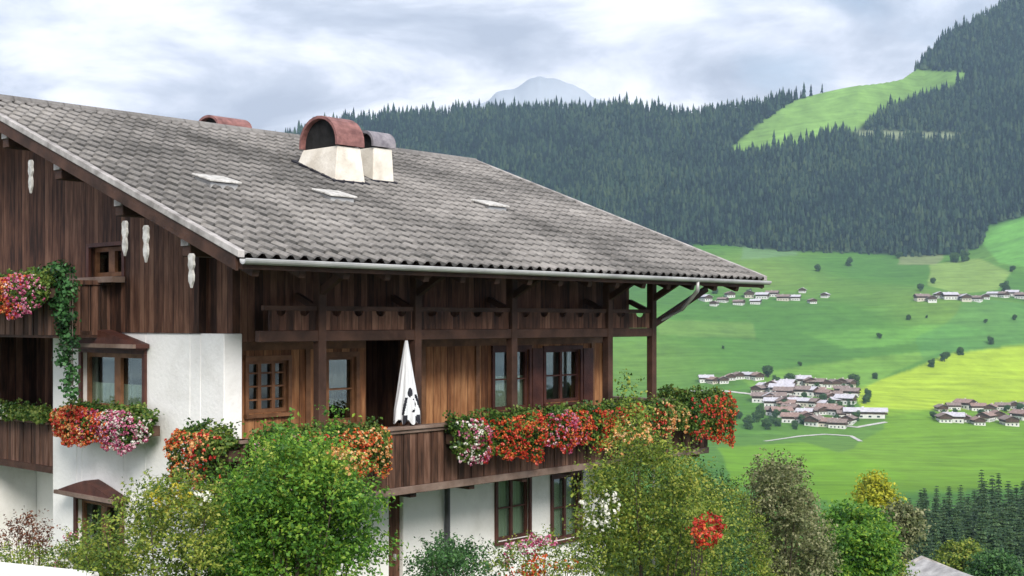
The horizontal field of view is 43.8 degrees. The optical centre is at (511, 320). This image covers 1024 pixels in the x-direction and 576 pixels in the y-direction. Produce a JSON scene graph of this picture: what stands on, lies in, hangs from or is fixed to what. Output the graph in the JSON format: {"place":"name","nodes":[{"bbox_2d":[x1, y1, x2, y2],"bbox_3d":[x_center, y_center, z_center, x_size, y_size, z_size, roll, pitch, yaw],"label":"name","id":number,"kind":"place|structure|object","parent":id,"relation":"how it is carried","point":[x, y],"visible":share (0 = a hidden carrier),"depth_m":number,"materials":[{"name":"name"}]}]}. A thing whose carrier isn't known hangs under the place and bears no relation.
{"place":"outdoors","nodes":[
{"label":"outdoors","id":0,"kind":"place"},
{"bbox_2d":[0,0,1000,131],"label":"sky","id":1,"kind":"structure","parent":0,"point":[272,65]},
{"bbox_2d":[472,76,606,108],"bbox_3d":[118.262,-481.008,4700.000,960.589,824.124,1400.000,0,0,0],"label":"distant mountain","id":2,"kind":"structure","parent":0,"point":[539,88],"depth_m":4604.99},
{"bbox_2d":[362,2,1023,575],"bbox_3d":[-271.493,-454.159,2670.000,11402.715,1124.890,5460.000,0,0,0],"label":"terrain","id":3,"kind":"structure","parent":0,"point":[912,446],"depth_m":1602.81,"materials":[{"name":"plant"}]},
{"bbox_2d":[0,506,62,565],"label":"rust shrub","id":4,"kind":"object","parent":3,"relation":"on","point":[26,534],"visible":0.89,"depth_m":17.13,"materials":[{"name":"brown plant"}]},
{"bbox_2d":[0,531,85,568],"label":"hedge","id":5,"kind":"object","parent":3,"relation":"on","point":[9,559],"visible":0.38,"depth_m":15.99,"materials":[{"name":"green plant"}]},
{"bbox_2d":[0,562,98,575],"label":"garden wall","id":6,"kind":"structure","parent":3,"relation":"on","point":[10,569],"depth_m":13.36,"materials":[{"name":"white paint"}]},
{"bbox_2d":[42,526,87,570],"bbox_3d":[-5.512,4.053,15.747,0.660,3.149,2.283,0,0,-23],"label":"white flowering shrub","id":7,"kind":"object","parent":3,"relation":"on","point":[56,561],"visible":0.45,"depth_m":15.30,"materials":[{"name":"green plant"}]},
{"bbox_2d":[42,461,247,575],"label":"garden shrub","id":8,"kind":"object","parent":3,"relation":"on","point":[108,560],"visible":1,"depth_m":13.66,"materials":[{"name":"green plant"}]},
{"bbox_2d":[185,400,422,575],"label":"garden shrub","id":9,"kind":"object","parent":3,"relation":"on","point":[256,497],"visible":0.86,"depth_m":14.31,"materials":[{"name":"green plant"}]},
{"bbox_2d":[251,435,367,575],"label":"garden shrub","id":10,"kind":"object","parent":3,"relation":"on","point":[343,455],"visible":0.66,"depth_m":14.35,"materials":[{"name":"green plant"}]},
{"bbox_2d":[0,94,771,575],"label":"farmhouse","id":11,"kind":"object","parent":3,"relation":"on","point":[244,272],"visible":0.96,"depth_m":23.64,"materials":[{"name":"white paint"}]},
{"bbox_2d":[0,398,52,424],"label":"flower box","id":12,"kind":"object","parent":11,"relation":"attached to","point":[17,412],"visible":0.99,"depth_m":24.43,"materials":[{"name":"green wood"}]},
{"bbox_2d":[0,265,61,320],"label":"flower box","id":13,"kind":"object","parent":11,"relation":"attached to","point":[29,289],"visible":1,"depth_m":21.53,"materials":[{"name":"pink plant"}]},
{"bbox_2d":[36,259,81,399],"bbox_3d":[-7.789,0.142,21.756,1.400,2.384,0.521,0,0,42],"label":"trailing ivy","id":14,"kind":"object","parent":11,"relation":"attached to","point":[65,312],"visible":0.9,"depth_m":21.47,"materials":[{"name":"green plant"}]},
{"bbox_2d":[53,479,125,567],"bbox_3d":[-7.438,3.566,22.689,1.965,1.467,0.528,0,0,42],"label":"window","id":15,"kind":"structure","parent":11,"relation":"in","point":[97,492],"depth_m":22.63,"materials":[{"name":"brown wood"}]},
{"bbox_2d":[58,330,148,407],"bbox_3d":[-7.096,0.904,22.395,2.500,1.487,0.555,0,0,42],"label":"window","id":16,"kind":"structure","parent":11,"relation":"in","point":[108,343],"depth_m":22.46,"materials":[{"name":"brown wood"}]},
{"bbox_2d":[86,241,124,276],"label":"window","id":17,"kind":"structure","parent":11,"relation":"in","point":[113,251],"depth_m":22.70,"materials":[{"name":"brown wood"}]},
{"bbox_2d":[49,398,164,455],"bbox_3d":[-7.095,1.805,21.987,3.207,0.892,0.727,0,0,42],"label":"flower box","id":18,"kind":"object","parent":11,"relation":"attached to","point":[117,427],"visible":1,"depth_m":21.56,"materials":[{"name":"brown wood"}]},
{"bbox_2d":[162,417,243,500],"bbox_3d":[-4.761,2.079,19.397,1.499,1.218,0.873,0,0,42],"label":"flower box","id":19,"kind":"object","parent":11,"relation":"attached to","point":[202,447],"visible":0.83,"depth_m":19.17,"materials":[{"name":"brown wood"}]},
{"bbox_2d":[244,355,293,418],"bbox_3d":[-4.153,1.114,21.623,0.182,1.042,0.986,0,0,42],"label":"window","id":20,"kind":"structure","parent":11,"relation":"in","point":[286,360],"depth_m":21.67,"materials":[{"name":"brown wood"}]},
{"bbox_2d":[245,419,335,489],"bbox_3d":[-3.347,2.108,19.658,0.756,1.098,1.692,0,0,42],"label":"flower box","id":21,"kind":"object","parent":11,"relation":"attached to","point":[271,430],"visible":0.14,"depth_m":19.61,"materials":[{"name":"red plant"}]},
{"bbox_2d":[326,352,361,426],"bbox_3d":[-3.061,1.227,22.818,0.182,1.333,0.802,0,0,42],"label":"window","id":22,"kind":"structure","parent":11,"relation":"in","point":[354,357],"depth_m":23.03,"materials":[{"name":"brown wood"}]},
{"bbox_2d":[321,416,392,480],"bbox_3d":[-2.532,2.079,20.597,0.701,1.032,1.400,0,0,42],"label":"flower box","id":23,"kind":"object","parent":11,"relation":"attached to","point":[372,440],"visible":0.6,"depth_m":20.64,"materials":[{"name":"orange plant"}]},
{"bbox_2d":[389,496,399,575],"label":"post","id":24,"kind":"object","parent":11,"relation":"in","point":[394,521],"depth_m":23.90,"materials":[{"name":"wood"}]},
{"bbox_2d":[393,338,419,425],"bbox_3d":[-1.827,1.527,22.025,0.458,2.467,0.448,0,0,-16],"label":"folded parasol","id":25,"kind":"object","parent":11,"relation":"on","point":[406,408],"visible":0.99,"depth_m":21.90,"materials":[{"name":"white fabric"}]},
{"bbox_2d":[442,409,493,465],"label":"flower box","id":26,"kind":"object","parent":11,"relation":"attached to","point":[459,437],"visible":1,"depth_m":22.36,"materials":[{"name":"white plant"}]},
{"bbox_2d":[491,345,532,412],"bbox_3d":[-0.052,1.203,26.176,0.265,1.389,1.211,0,0,42],"label":"window","id":27,"kind":"structure","parent":11,"relation":"in","point":[498,383],"depth_m":26.27,"materials":[{"name":"brown wood"}]},
{"bbox_2d":[479,404,548,465],"bbox_3d":[0.067,2.117,23.358,0.741,1.137,1.743,0,0,42],"label":"flower box","id":28,"kind":"object","parent":11,"relation":"attached to","point":[514,425],"visible":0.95,"depth_m":23.25,"materials":[{"name":"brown wood"}]},
{"bbox_2d":[494,477,533,545],"bbox_3d":[-0.020,3.830,26.209,0.265,1.456,1.116,0,0,42],"label":"window","id":29,"kind":"structure","parent":11,"relation":"in","point":[508,495],"depth_m":26.29,"materials":[{"name":"brown wood"}]},
{"bbox_2d":[529,402,594,453],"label":"flower box","id":30,"kind":"object","parent":11,"relation":"attached to","point":[573,427],"visible":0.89,"depth_m":24.14,"materials":[{"name":"pink plant"}]},
{"bbox_2d":[543,345,584,406],"bbox_3d":[1.078,1.175,27.350,0.182,1.281,1.313,0,0,42],"label":"window","id":31,"kind":"structure","parent":11,"relation":"in","point":[578,349],"depth_m":27.41,"materials":[{"name":"brown wood"}]},
{"bbox_2d":[550,470,582,544],"bbox_3d":[1.132,4.014,27.470,0.265,1.520,1.064,0,0,42],"label":"window","id":32,"kind":"structure","parent":11,"relation":"in","point":[558,489],"depth_m":27.51,"materials":[{"name":"brown wood"}]},
{"bbox_2d":[579,397,647,452],"bbox_3d":[2.069,2.111,25.555,0.791,1.126,1.990,0,0,42],"label":"flower box","id":33,"kind":"object","parent":11,"relation":"attached to","point":[599,411],"visible":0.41,"depth_m":25.18,"materials":[{"name":"orange plant"}]},
{"bbox_2d":[633,394,690,438],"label":"flower box","id":34,"kind":"object","parent":11,"relation":"attached to","point":[676,412],"visible":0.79,"depth_m":26.65,"materials":[{"name":"orange plant"}]},
{"bbox_2d":[657,383,724,433],"bbox_3d":[4.127,2.090,29.423,0.826,1.272,1.842,0,0,-44],"label":"flower box","id":35,"kind":"object","parent":11,"relation":"attached to","point":[666,393],"visible":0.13,"depth_m":29.57,"materials":[{"name":"green plant"}]},
{"bbox_2d":[678,386,738,448],"bbox_3d":[4.336,2.150,28.050,0.866,1.394,1.943,0,0,42],"label":"flower box","id":36,"kind":"object","parent":11,"relation":"attached to","point":[701,409],"visible":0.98,"depth_m":27.88,"materials":[{"name":"red plant"}]},
{"bbox_2d":[400,529,500,575],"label":"garden shrub","id":37,"kind":"object","parent":3,"relation":"on","point":[450,557],"visible":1,"depth_m":15.06,"materials":[{"name":"green plant"}]},
{"bbox_2d":[474,524,606,575],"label":"flowering shrub","id":38,"kind":"object","parent":3,"relation":"on","point":[526,564],"visible":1,"depth_m":15.71,"materials":[{"name":"pink plant"}]},
{"bbox_2d":[284,0,1023,256],"bbox_3d":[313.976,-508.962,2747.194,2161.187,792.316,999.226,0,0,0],"label":"forest","id":39,"kind":"object","parent":3,"relation":"on","point":[732,198],"visible":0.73,"depth_m":2599.89,"materials":[{"name":"plant"}]},
{"bbox_2d":[562,369,756,575],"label":"garden shrub","id":40,"kind":"object","parent":3,"relation":"on","point":[612,524],"visible":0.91,"depth_m":16.82,"materials":[{"name":"green plant"}]},
{"bbox_2d":[655,456,760,575],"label":"garden shrub","id":41,"kind":"object","parent":3,"relation":"on","point":[735,559],"visible":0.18,"depth_m":19.61,"materials":[{"name":"green plant"}]},
{"bbox_2d":[675,497,743,575],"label":"red flowering shrub","id":42,"kind":"object","parent":3,"relation":"on","point":[699,528],"visible":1,"depth_m":15.45,"materials":[{"name":"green plant"}]},
{"bbox_2d":[701,474,786,575],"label":"garden shrub","id":43,"kind":"object","parent":3,"relation":"on","point":[757,569],"visible":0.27,"depth_m":23.79,"materials":[{"name":"green plant"}]},
{"bbox_2d":[743,415,755,429],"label":"tree","id":44,"kind":"object","parent":3,"relation":"on","point":[748,425],"visible":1,"depth_m":1184.89,"materials":[{"name":"green plant"}]},
{"bbox_2d":[750,371,764,380],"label":"village house","id":45,"kind":"structure","parent":3,"relation":"on","point":[756,376],"depth_m":1426.55,"materials":[{"name":"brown wood"}]},
{"bbox_2d":[750,384,767,392],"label":"village house","id":46,"kind":"structure","parent":3,"relation":"on","point":[759,388],"depth_m":1366.80,"materials":[{"name":"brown wood"}]},
{"bbox_2d":[750,391,771,402],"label":"village house","id":47,"kind":"structure","parent":3,"relation":"on","point":[757,397],"depth_m":1330.12,"materials":[{"name":"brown wood"}]},
{"bbox_2d":[754,292,769,298],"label":"village house","id":48,"kind":"structure","parent":3,"relation":"on","point":[761,295],"depth_m":1814.55,"materials":[{"name":"white wood"}]},
{"bbox_2d":[762,365,773,376],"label":"tree","id":49,"kind":"object","parent":3,"relation":"on","point":[767,370],"visible":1,"depth_m":1436.53,"materials":[{"name":"green plant"}]},
{"bbox_2d":[762,397,778,406],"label":"village house","id":50,"kind":"structure","parent":3,"relation":"on","point":[769,401],"depth_m":1309.27,"materials":[{"name":"grey wood"}]},
{"bbox_2d":[769,406,793,416],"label":"village house","id":51,"kind":"structure","parent":3,"relation":"on","point":[780,408],"depth_m":1258.08,"materials":[{"name":"brown wood"}]},
{"bbox_2d":[768,382,795,391],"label":"village house","id":52,"kind":"structure","parent":3,"relation":"on","point":[771,385],"depth_m":1360.19,"materials":[{"name":"grey wood"}]},
{"bbox_2d":[775,294,790,300],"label":"village house","id":53,"kind":"structure","parent":3,"relation":"on","point":[783,297],"depth_m":1796.48,"materials":[{"name":"brown wood"}]},
{"bbox_2d":[772,386,794,395],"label":"village house","id":54,"kind":"structure","parent":3,"relation":"on","point":[789,390],"depth_m":1344.83,"materials":[{"name":"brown wood"}]},
{"bbox_2d":[724,447,844,575],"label":"broadleaf tree","id":55,"kind":"object","parent":3,"relation":"on","point":[792,507],"visible":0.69,"depth_m":32.88,"materials":[{"name":"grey plant"}]},
{"bbox_2d":[780,411,802,422],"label":"village house","id":56,"kind":"structure","parent":3,"relation":"on","point":[787,417],"depth_m":1226.53,"materials":[{"name":"brown wood"}]},
{"bbox_2d":[793,385,810,395],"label":"village house","id":57,"kind":"structure","parent":3,"relation":"on","point":[798,390],"depth_m":1346.59,"materials":[{"name":"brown wood"}]},
{"bbox_2d":[803,414,823,426],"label":"village house","id":58,"kind":"structure","parent":3,"relation":"on","point":[811,420],"depth_m":1208.16,"materials":[{"name":"brown wood"}]},
{"bbox_2d":[806,377,825,386],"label":"village house","id":59,"kind":"structure","parent":3,"relation":"on","point":[820,381],"depth_m":1382.58,"materials":[{"name":"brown wood"}]},
{"bbox_2d":[825,404,844,415],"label":"village house","id":60,"kind":"structure","parent":3,"relation":"on","point":[831,409],"depth_m":1256.06,"materials":[{"name":"brown wood"}]},
{"bbox_2d":[826,418,848,428],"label":"village house","id":61,"kind":"structure","parent":3,"relation":"on","point":[837,423],"depth_m":1196.84,"materials":[{"name":"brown wood"}]},
{"bbox_2d":[833,393,858,404],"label":"village house","id":62,"kind":"structure","parent":3,"relation":"on","point":[845,396],"depth_m":1304.21,"materials":[{"name":"grey wood"}]},
{"bbox_2d":[840,414,858,424],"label":"village house","id":63,"kind":"structure","parent":3,"relation":"on","point":[851,418],"depth_m":1211.86,"materials":[{"name":"white wood"}]},
{"bbox_2d":[839,387,860,396],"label":"village house","id":64,"kind":"structure","parent":3,"relation":"on","point":[852,390],"depth_m":1338.86,"materials":[{"name":"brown wood"}]},
{"bbox_2d":[814,498,915,575],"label":"broadleaf tree","id":65,"kind":"object","parent":3,"relation":"on","point":[865,540],"visible":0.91,"depth_m":52.89,"materials":[{"name":"green plant"}]},
{"bbox_2d":[843,406,887,418],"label":"village house","id":66,"kind":"structure","parent":3,"relation":"on","point":[871,413],"depth_m":1234.90,"materials":[{"name":"white wood"}]},
{"bbox_2d":[846,469,907,512],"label":"yellow tree","id":67,"kind":"object","parent":3,"relation":"on","point":[874,490],"visible":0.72,"depth_m":118.19,"materials":[{"name":"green plant"}]},
{"bbox_2d":[892,552,919,575],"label":"broadleaf tree","id":68,"kind":"object","parent":3,"relation":"on","point":[903,572],"visible":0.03,"depth_m":68.60,"materials":[{"name":"green plant"}]},
{"bbox_2d":[879,497,935,561],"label":"broadleaf tree","id":69,"kind":"object","parent":3,"relation":"on","point":[906,517],"visible":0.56,"depth_m":78.80,"materials":[{"name":"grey plant"}]},
{"bbox_2d":[912,293,930,301],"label":"village house","id":70,"kind":"structure","parent":3,"relation":"on","point":[920,297],"depth_m":1755.12,"materials":[{"name":"wood"}]},
{"bbox_2d":[913,517,935,559],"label":"spruce tree","id":71,"kind":"object","parent":3,"relation":"on","point":[932,550],"visible":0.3,"depth_m":200.53,"materials":[{"name":"green plant"}]},
{"bbox_2d":[922,497,933,536],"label":"spruce tree","id":72,"kind":"object","parent":3,"relation":"on","point":[927,512],"visible":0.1,"depth_m":263.78,"materials":[{"name":"green plant"}]},
{"bbox_2d":[927,486,942,525],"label":"spruce tree","id":73,"kind":"object","parent":3,"relation":"on","point":[936,490],"visible":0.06,"depth_m":294.08,"materials":[{"name":"green plant"}]},
{"bbox_2d":[927,497,945,543],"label":"spruce tree","id":74,"kind":"object","parent":3,"relation":"on","point":[935,513],"visible":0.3,"depth_m":236.87,"materials":[{"name":"green plant"}]},
{"bbox_2d":[931,521,942,556],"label":"spruce tree","id":75,"kind":"object","parent":3,"relation":"on","point":[936,537],"visible":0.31,"depth_m":207.50,"materials":[{"name":"green plant"}]},
{"bbox_2d":[903,556,971,575],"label":"neighbour house","id":76,"kind":"structure","parent":3,"relation":"on","point":[925,566],"depth_m":73.06,"materials":[{"name":"white paint"}]},
{"bbox_2d":[933,403,948,411],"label":"village house","id":77,"kind":"structure","parent":3,"relation":"on","point":[939,407],"depth_m":1283.53,"materials":[{"name":"white wood"}]},
{"bbox_2d":[938,502,948,539],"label":"spruce tree","id":78,"kind":"object","parent":3,"relation":"on","point":[943,521],"visible":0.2,"depth_m":244.21,"materials":[{"name":"green plant"}]},
{"bbox_2d":[934,412,953,422],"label":"village house","id":79,"kind":"structure","parent":3,"relation":"on","point":[943,417],"depth_m":1210.48,"materials":[{"name":"white wood"}]},
{"bbox_2d":[941,486,955,526],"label":"spruce tree","id":80,"kind":"object","parent":3,"relation":"on","point":[949,505],"visible":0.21,"depth_m":292.86,"materials":[{"name":"green plant"}]},
{"bbox_2d":[941,292,959,299],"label":"village house","id":81,"kind":"structure","parent":3,"relation":"on","point":[949,295],"depth_m":1759.03,"materials":[{"name":"white wood"}]},
{"bbox_2d":[943,505,960,545],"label":"spruce tree","id":82,"kind":"object","parent":3,"relation":"on","point":[954,528],"visible":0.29,"depth_m":235.10,"materials":[{"name":"green plant"}]},
{"bbox_2d":[944,402,961,409],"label":"village house","id":83,"kind":"structure","parent":3,"relation":"on","point":[956,405],"depth_m":1304.86,"materials":[{"name":"white wood"}]},
{"bbox_2d":[942,411,965,422],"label":"village house","id":84,"kind":"structure","parent":3,"relation":"on","point":[958,417],"depth_m":1212.80,"materials":[{"name":"white wood"}]},
{"bbox_2d":[929,535,987,572],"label":"broadleaf tree","id":85,"kind":"object","parent":3,"relation":"on","point":[953,555],"visible":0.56,"depth_m":98.88,"materials":[{"name":"green plant"}]},
{"bbox_2d":[955,485,966,518],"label":"spruce tree","id":86,"kind":"object","parent":3,"relation":"on","point":[961,509],"visible":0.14,"depth_m":299.79,"materials":[{"name":"green plant"}]},
{"bbox_2d":[952,398,977,409],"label":"village house","id":87,"kind":"structure","parent":3,"relation":"on","point":[965,402],"depth_m":1311.93,"materials":[{"name":"brown wood"}]},
{"bbox_2d":[958,293,971,301],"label":"village house","id":88,"kind":"structure","parent":3,"relation":"on","point":[966,297],"depth_m":1744.93,"materials":[{"name":"white wood"}]},
{"bbox_2d":[959,514,975,542],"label":"spruce tree","id":89,"kind":"object","parent":3,"relation":"on","point":[968,532],"visible":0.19,"depth_m":206.38,"materials":[{"name":"green plant"}]},
{"bbox_2d":[961,494,973,535],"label":"spruce tree","id":90,"kind":"object","parent":3,"relation":"on","point":[967,509],"visible":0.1,"depth_m":261.14,"materials":[{"name":"green plant"}]},
{"bbox_2d":[969,416,987,425],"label":"village house","id":91,"kind":"structure","parent":3,"relation":"on","point":[977,420],"depth_m":1203.25,"materials":[{"name":"white wood"}]},
{"bbox_2d":[970,402,986,410],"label":"village house","id":92,"kind":"structure","parent":3,"relation":"on","point":[976,406],"depth_m":1304.38,"materials":[{"name":"white wood"}]},
{"bbox_2d":[973,514,988,550],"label":"spruce tree","id":93,"kind":"object","parent":3,"relation":"on","point":[979,537],"visible":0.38,"depth_m":153.83,"materials":[{"name":"green plant"}]},
{"bbox_2d":[972,493,991,548],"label":"spruce tree","id":94,"kind":"object","parent":3,"relation":"on","point":[983,503],"visible":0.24,"depth_m":203.97,"materials":[{"name":"green plant"}]},
{"bbox_2d":[970,481,994,537],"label":"spruce tree","id":95,"kind":"object","parent":3,"relation":"on","point":[984,489],"visible":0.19,"depth_m":239.92,"materials":[{"name":"green plant"}]},
{"bbox_2d":[974,411,996,421],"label":"village house","id":96,"kind":"structure","parent":3,"relation":"on","point":[989,416],"depth_m":1234.36,"materials":[{"name":"white wood"}]},
{"bbox_2d":[987,475,996,510],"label":"spruce tree","id":97,"kind":"object","parent":3,"relation":"on","point":[992,490],"visible":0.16,"depth_m":311.94,"materials":[{"name":"green plant"}]},
{"bbox_2d":[963,547,1023,575],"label":"broadleaf tree","id":98,"kind":"object","parent":3,"relation":"on","point":[996,562],"visible":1,"depth_m":93.18,"materials":[{"name":"green plant"}]},
{"bbox_2d":[983,500,1005,554],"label":"spruce tree","id":99,"kind":"object","parent":3,"relation":"on","point":[991,538],"visible":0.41,"depth_m":184.91,"materials":[{"name":"green plant"}]},
{"bbox_2d":[991,473,1004,519],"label":"spruce tree","id":100,"kind":"object","parent":3,"relation":"on","point":[998,495],"visible":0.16,"depth_m":293.17,"materials":[{"name":"green plant"}]},
{"bbox_2d":[994,507,1012,545],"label":"spruce tree","id":101,"kind":"object","parent":3,"relation":"on","point":[1002,521],"visible":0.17,"depth_m":204.90,"materials":[{"name":"green plant"}]},
{"bbox_2d":[997,414,1020,426],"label":"village house","id":102,"kind":"structure","parent":3,"relation":"on","point":[1008,420],"depth_m":1212.54,"materials":[{"name":"white wood"}]},
{"bbox_2d":[1002,481,1017,522],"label":"spruce tree","id":103,"kind":"object","parent":3,"relation":"on","point":[1007,495],"visible":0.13,"depth_m":293.11,"materials":[{"name":"green plant"}]},
{"bbox_2d":[1000,525,1023,568],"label":"spruce tree","id":104,"kind":"object","parent":3,"relation":"on","point":[1009,549],"visible":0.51,"depth_m":145.38,"materials":[{"name":"green plant"}]},
{"bbox_2d":[1005,490,1023,554],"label":"spruce tree","id":105,"kind":"object","parent":3,"relation":"on","point":[1010,518],"visible":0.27,"depth_m":240.01,"materials":[{"name":"green plant"}]},
{"bbox_2d":[1007,409,1023,420],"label":"village house","id":106,"kind":"structure","parent":3,"relation":"on","point":[1018,413],"depth_m":1262.26,"materials":[{"name":"brown wood"}]},
{"bbox_2d":[1012,518,1023,560],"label":"spruce tree","id":107,"kind":"object","parent":3,"relation":"on","point":[1018,535],"visible":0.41,"depth_m":191.69,"materials":[{"name":"green plant"}]},
{"bbox_2d":[1016,481,1023,516],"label":"spruce tree","id":108,"kind":"object","parent":3,"relation":"on","point":[1022,495],"visible":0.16,"depth_m":301.97,"materials":[{"name":"green plant"}]},
{"bbox_2d":[690,390,887,427],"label":"road","id":109,"kind":"structure","parent":0,"point":[847,426],"depth_m":1212.80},
{"bbox_2d":[766,434,861,440],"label":"road","id":110,"kind":"structure","parent":0,"point":[857,439],"depth_m":1158.33,"materials":[{"name":"asphalt"}]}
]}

